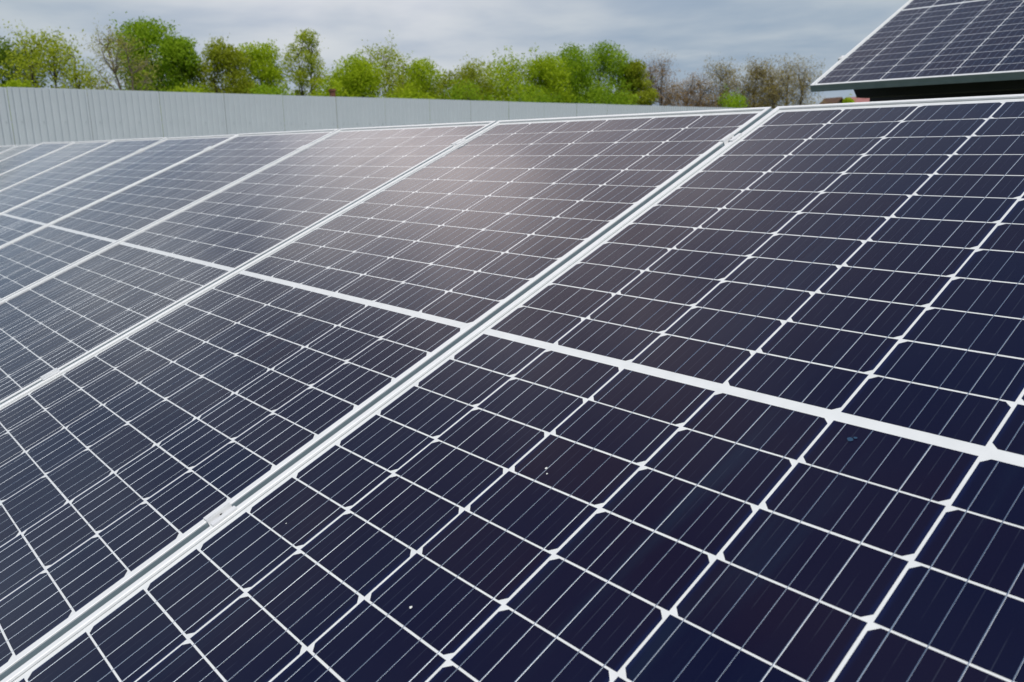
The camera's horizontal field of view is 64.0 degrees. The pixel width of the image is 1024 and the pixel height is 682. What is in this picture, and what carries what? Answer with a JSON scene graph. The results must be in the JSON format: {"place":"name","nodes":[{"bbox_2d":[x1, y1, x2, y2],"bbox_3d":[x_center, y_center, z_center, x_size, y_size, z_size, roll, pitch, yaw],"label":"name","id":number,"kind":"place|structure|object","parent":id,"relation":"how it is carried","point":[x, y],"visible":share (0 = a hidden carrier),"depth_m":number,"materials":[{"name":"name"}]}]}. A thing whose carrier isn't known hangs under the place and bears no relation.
{"place":"outdoors","nodes":[
{"label":"outdoors","id":0,"kind":"place"},
{"bbox_2d":[329,89,337,127],"bbox_3d":[-7.379,-8.383,34.259,0.220,4.120,0.220,-13,18,-40],"label":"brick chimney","id":1,"kind":"object","parent":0,"point":[332,92],"visible":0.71,"depth_m":33.75,"materials":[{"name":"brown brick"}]},
{"bbox_2d":[0,0,908,107],"label":"sky","id":2,"kind":"structure","parent":0,"point":[825,31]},
{"bbox_2d":[848,97,869,101],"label":"long house","id":3,"kind":"structure","parent":0,"point":[855,99],"depth_m":57.21,"materials":[{"name":"pink"}]},
{"bbox_3d":[-3.037,-0.216,4.935,1.775,1.725,11.120,-13,18,-40],"label":"mounting frame","id":4,"kind":"object","parent":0,"visible":0},
{"bbox_2d":[0,145,17,152],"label":"solar panel","id":5,"kind":"object","parent":4,"relation":"attached to","point":[4,148],"visible":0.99,"depth_m":8.00,"materials":[{"name":"glass"}]},
{"bbox_2d":[0,144,37,160],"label":"solar panel","id":6,"kind":"object","parent":4,"relation":"attached to","point":[11,151],"visible":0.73,"depth_m":7.47,"materials":[{"name":"glass"}]},
{"bbox_2d":[0,142,73,173],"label":"solar panel","id":7,"kind":"object","parent":4,"relation":"attached to","point":[25,156],"visible":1,"depth_m":6.59,"materials":[{"name":"glass"}]},
{"bbox_2d":[40,368,59,380],"bbox_3d":[-1.075,0.103,1.939,0.040,0.063,0.034,-37,32,-29],"label":"panel clamp","id":8,"kind":"object","parent":4,"relation":"attached to","point":[51,373],"visible":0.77,"depth_m":1.92,"materials":[{"name":"metal"}]},
{"bbox_2d":[0,140,112,189],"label":"solar panel","id":9,"kind":"object","parent":4,"relation":"attached to","point":[39,165],"visible":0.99,"depth_m":5.82,"materials":[{"name":"glass"}]},
{"bbox_2d":[0,137,166,212],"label":"solar panel","id":10,"kind":"object","parent":4,"relation":"attached to","point":[46,181],"visible":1,"depth_m":5.01,"materials":[{"name":"glass"}]},
{"bbox_2d":[0,134,237,246],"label":"solar panel","id":11,"kind":"object","parent":4,"relation":"attached to","point":[33,214],"visible":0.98,"depth_m":4.21,"materials":[{"name":"glass"}]},
{"bbox_2d":[0,129,338,300],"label":"solar panel","id":12,"kind":"object","parent":4,"relation":"attached to","point":[41,253],"visible":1,"depth_m":3.39,"materials":[{"name":"glass"}]},
{"bbox_2d":[204,501,236,526],"bbox_3d":[-0.411,0.273,1.194,0.040,0.063,0.034,-38,33,-31],"label":"panel clamp","id":13,"kind":"object","parent":4,"relation":"attached to","point":[220,513],"visible":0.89,"depth_m":1.18,"materials":[{"name":"metal"}]},
{"bbox_2d":[0,121,495,404],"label":"solar panel","id":14,"kind":"object","parent":4,"relation":"attached to","point":[68,316],"visible":0.99,"depth_m":2.55,"materials":[{"name":"glass"}]},
{"bbox_2d":[0,107,771,680],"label":"solar panel","id":15,"kind":"object","parent":4,"relation":"attached to","point":[132,457],"visible":1,"depth_m":1.65,"materials":[{"name":"glass"}]},
{"bbox_2d":[451,139,465,146],"bbox_3d":[-0.160,-0.605,2.610,0.040,0.063,0.034,-37,32,-29],"label":"panel clamp","id":16,"kind":"object","parent":4,"relation":"attached to","point":[459,141],"visible":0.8,"depth_m":2.60,"materials":[{"name":"metal"}]},
{"bbox_2d":[0,94,1023,681],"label":"solar panel","id":17,"kind":"object","parent":4,"relation":"attached to","point":[746,404],"visible":1,"depth_m":1.01,"materials":[{"name":"glass"}]},
{"bbox_2d":[720,133,741,145],"bbox_3d":[0.504,-0.435,1.866,0.040,0.063,0.034,-37,32,-29],"label":"panel clamp","id":18,"kind":"object","parent":4,"relation":"attached to","point":[730,137],"visible":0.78,"depth_m":1.85,"materials":[{"name":"metal"}]},
{"label":"ground","id":19,"kind":"structure","parent":0,"visible":0},
{"bbox_2d":[0,71,38,140],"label":"bush","id":20,"kind":"object","parent":19,"relation":"on","point":[15,83],"visible":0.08,"depth_m":31.49,"materials":[{"name":"green plant"}]},
{"bbox_2d":[0,36,45,99],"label":"tree","id":21,"kind":"object","parent":19,"relation":"on","point":[4,55],"visible":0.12,"depth_m":35.88,"materials":[{"name":"green plant"}]},
{"bbox_2d":[0,19,115,94],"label":"tree","id":22,"kind":"object","parent":19,"relation":"on","point":[36,66],"visible":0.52,"depth_m":33.26,"materials":[{"name":"green plant"}]},
{"bbox_2d":[74,18,164,109],"bbox_3d":[-15.710,-9.624,33.706,3.343,7.081,3.784,-2,14,-6],"label":"tree","id":23,"kind":"object","parent":19,"relation":"on","point":[113,68],"visible":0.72,"depth_m":33.01,"materials":[{"name":"green plant"}]},
{"bbox_2d":[102,11,190,135],"bbox_3d":[-16.477,-10.806,37.258,3.350,7.741,3.971,-13,18,-40],"label":"tree","id":24,"kind":"object","parent":19,"relation":"on","point":[151,37],"visible":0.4,"depth_m":36.05,"materials":[{"name":"green plant"}]},
{"bbox_2d":[153,34,204,91],"bbox_3d":[-15.972,-11.039,39.405,2.882,7.194,3.182,-13,18,-40],"label":"tree","id":25,"kind":"object","parent":19,"relation":"on","point":[183,63],"visible":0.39,"depth_m":38.44,"materials":[{"name":"green plant"}]},
{"bbox_2d":[160,82,215,134],"bbox_3d":[-13.546,-8.785,35.249,3.145,4.665,3.007,-13,18,-40],"label":"bush","id":26,"kind":"object","parent":19,"relation":"on","point":[198,90],"visible":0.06,"depth_m":34.93,"materials":[{"name":"green plant"}]},
{"bbox_2d":[188,33,266,102],"bbox_3d":[-14.091,-11.311,40.261,4.100,7.266,3.925,-13,18,-40],"label":"tree","id":27,"kind":"object","parent":19,"relation":"on","point":[221,61],"visible":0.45,"depth_m":39.52,"materials":[{"name":"green plant"}]},
{"bbox_2d":[230,38,290,94],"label":"tree","id":28,"kind":"object","parent":19,"relation":"on","point":[261,59],"visible":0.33,"depth_m":40.78,"materials":[{"name":"green plant"}]},
{"bbox_2d":[245,82,295,125],"bbox_3d":[-10.778,-9.209,36.712,3.949,4.723,3.761,-13,18,-40],"label":"bush","id":29,"kind":"object","parent":19,"relation":"on","point":[271,92],"visible":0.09,"depth_m":36.26,"materials":[{"name":"green plant"}]},
{"bbox_2d":[279,28,330,95],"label":"tree","id":30,"kind":"object","parent":19,"relation":"on","point":[304,72],"visible":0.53,"depth_m":41.42,"materials":[{"name":"green plant"}]},
{"bbox_2d":[307,68,345,125],"bbox_3d":[-8.811,-10.146,38.641,2.819,5.564,3.029,-6,14,-20],"label":"bush","id":31,"kind":"object","parent":19,"relation":"on","point":[339,89],"visible":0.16,"depth_m":37.86,"materials":[{"name":"green plant"}]},
{"bbox_2d":[326,48,387,124],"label":"tree","id":32,"kind":"object","parent":19,"relation":"on","point":[357,81],"visible":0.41,"depth_m":41.09,"materials":[{"name":"green plant"}]},
{"bbox_2d":[355,30,413,118],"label":"tree","id":33,"kind":"object","parent":19,"relation":"on","point":[389,67],"visible":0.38,"depth_m":42.92,"materials":[{"name":"green plant"}]},
{"bbox_2d":[0,87,772,145],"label":"sheet metal fence","id":34,"kind":"object","parent":19,"relation":"on","point":[39,115],"visible":0.23,"depth_m":13.81,"materials":[{"name":"grey metal"}]},
{"bbox_2d":[381,82,440,119],"bbox_3d":[-4.770,-10.167,40.121,4.514,4.796,4.284,-13,18,-40],"label":"bush","id":35,"kind":"object","parent":19,"relation":"on","point":[408,94],"visible":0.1,"depth_m":39.34,"materials":[{"name":"green plant"}]},
{"bbox_2d":[387,53,453,99],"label":"tree","id":36,"kind":"object","parent":19,"relation":"on","point":[417,69],"visible":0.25,"depth_m":44.14,"materials":[{"name":"green plant"}]},
{"bbox_2d":[426,51,500,106],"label":"tree","id":37,"kind":"object","parent":19,"relation":"on","point":[470,73],"visible":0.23,"depth_m":43.71,"materials":[{"name":"green plant"}]},
{"bbox_2d":[441,78,501,105],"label":"bush","id":38,"kind":"object","parent":19,"relation":"on","point":[469,93],"visible":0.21,"depth_m":40.37,"materials":[{"name":"green plant"}]},
{"bbox_2d":[475,46,560,105],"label":"tree","id":39,"kind":"object","parent":19,"relation":"on","point":[503,83],"visible":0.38,"depth_m":45.28,"materials":[{"name":"green plant"}]},
{"bbox_2d":[508,69,565,104],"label":"bush","id":40,"kind":"object","parent":19,"relation":"on","point":[545,99],"visible":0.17,"depth_m":42.02,"materials":[{"name":"green plant"}]},
{"bbox_2d":[515,43,580,109],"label":"tree","id":41,"kind":"object","parent":19,"relation":"on","point":[551,80],"visible":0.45,"depth_m":45.59,"materials":[{"name":"green plant"}]},
{"bbox_2d":[547,42,601,115],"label":"tree","id":42,"kind":"object","parent":19,"relation":"on","point":[575,82],"visible":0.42,"depth_m":46.72,"materials":[{"name":"green plant"}]},
{"bbox_2d":[576,76,639,116],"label":"bush","id":43,"kind":"object","parent":19,"relation":"on","point":[610,99],"visible":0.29,"depth_m":43.40,"materials":[{"name":"green plant"}]},
{"bbox_2d":[577,40,643,103],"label":"tree","id":44,"kind":"object","parent":19,"relation":"on","point":[612,63],"visible":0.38,"depth_m":47.82,"materials":[{"name":"green plant"}]},
{"bbox_2d":[615,57,658,105],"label":"tree","id":45,"kind":"object","parent":19,"relation":"on","point":[647,95],"visible":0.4,"depth_m":47.83,"materials":[{"name":"green plant"}]},
{"bbox_2d":[640,51,692,106],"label":"tree","id":46,"kind":"object","parent":19,"relation":"on","point":[662,94],"visible":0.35,"depth_m":50.65,"materials":[{"name":"brown plant"}]},
{"bbox_2d":[658,67,719,106],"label":"tree","id":47,"kind":"object","parent":19,"relation":"on","point":[694,95],"visible":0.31,"depth_m":52.24,"materials":[{"name":"brown plant"}]},
{"bbox_2d":[690,52,753,107],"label":"tree","id":48,"kind":"object","parent":19,"relation":"on","point":[729,83],"visible":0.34,"depth_m":52.77,"materials":[{"name":"brown plant"}]},
{"bbox_2d":[717,84,750,107],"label":"bush","id":49,"kind":"object","parent":19,"relation":"on","point":[733,103],"visible":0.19,"depth_m":46.03,"materials":[{"name":"green plant"}]},
{"bbox_2d":[726,54,786,108],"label":"tree","id":50,"kind":"object","parent":19,"relation":"on","point":[756,78],"visible":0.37,"depth_m":52.40,"materials":[{"name":"brown plant"}]},
{"bbox_2d":[744,53,827,108],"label":"tree","id":51,"kind":"object","parent":19,"relation":"on","point":[777,95],"visible":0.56,"depth_m":50.97,"materials":[{"name":"brown plant"}]},
{"bbox_2d":[820,97,842,103],"bbox_3d":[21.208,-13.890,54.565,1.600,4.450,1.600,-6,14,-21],"label":"cabin","id":52,"kind":"object","parent":19,"relation":"on","point":[834,100],"visible":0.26,"depth_m":53.81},
{"bbox_2d":[842,94,856,102],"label":"bush","id":53,"kind":"object","parent":19,"relation":"on","point":[848,100],"visible":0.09,"depth_m":45.12,"materials":[{"name":"green plant"}]},
{"bbox_2d":[854,79,1023,101],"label":"raised mounting frame","id":54,"kind":"object","parent":19,"relation":"on","point":[990,88],"visible":0.07,"depth_m":4.01,"materials":[{"name":"black metal"}]},
{"bbox_2d":[810,0,1023,91],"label":"solar panel","id":55,"kind":"object","parent":54,"relation":"on","point":[920,42],"visible":1,"depth_m":3.97,"materials":[{"name":"glass"}]}
]}

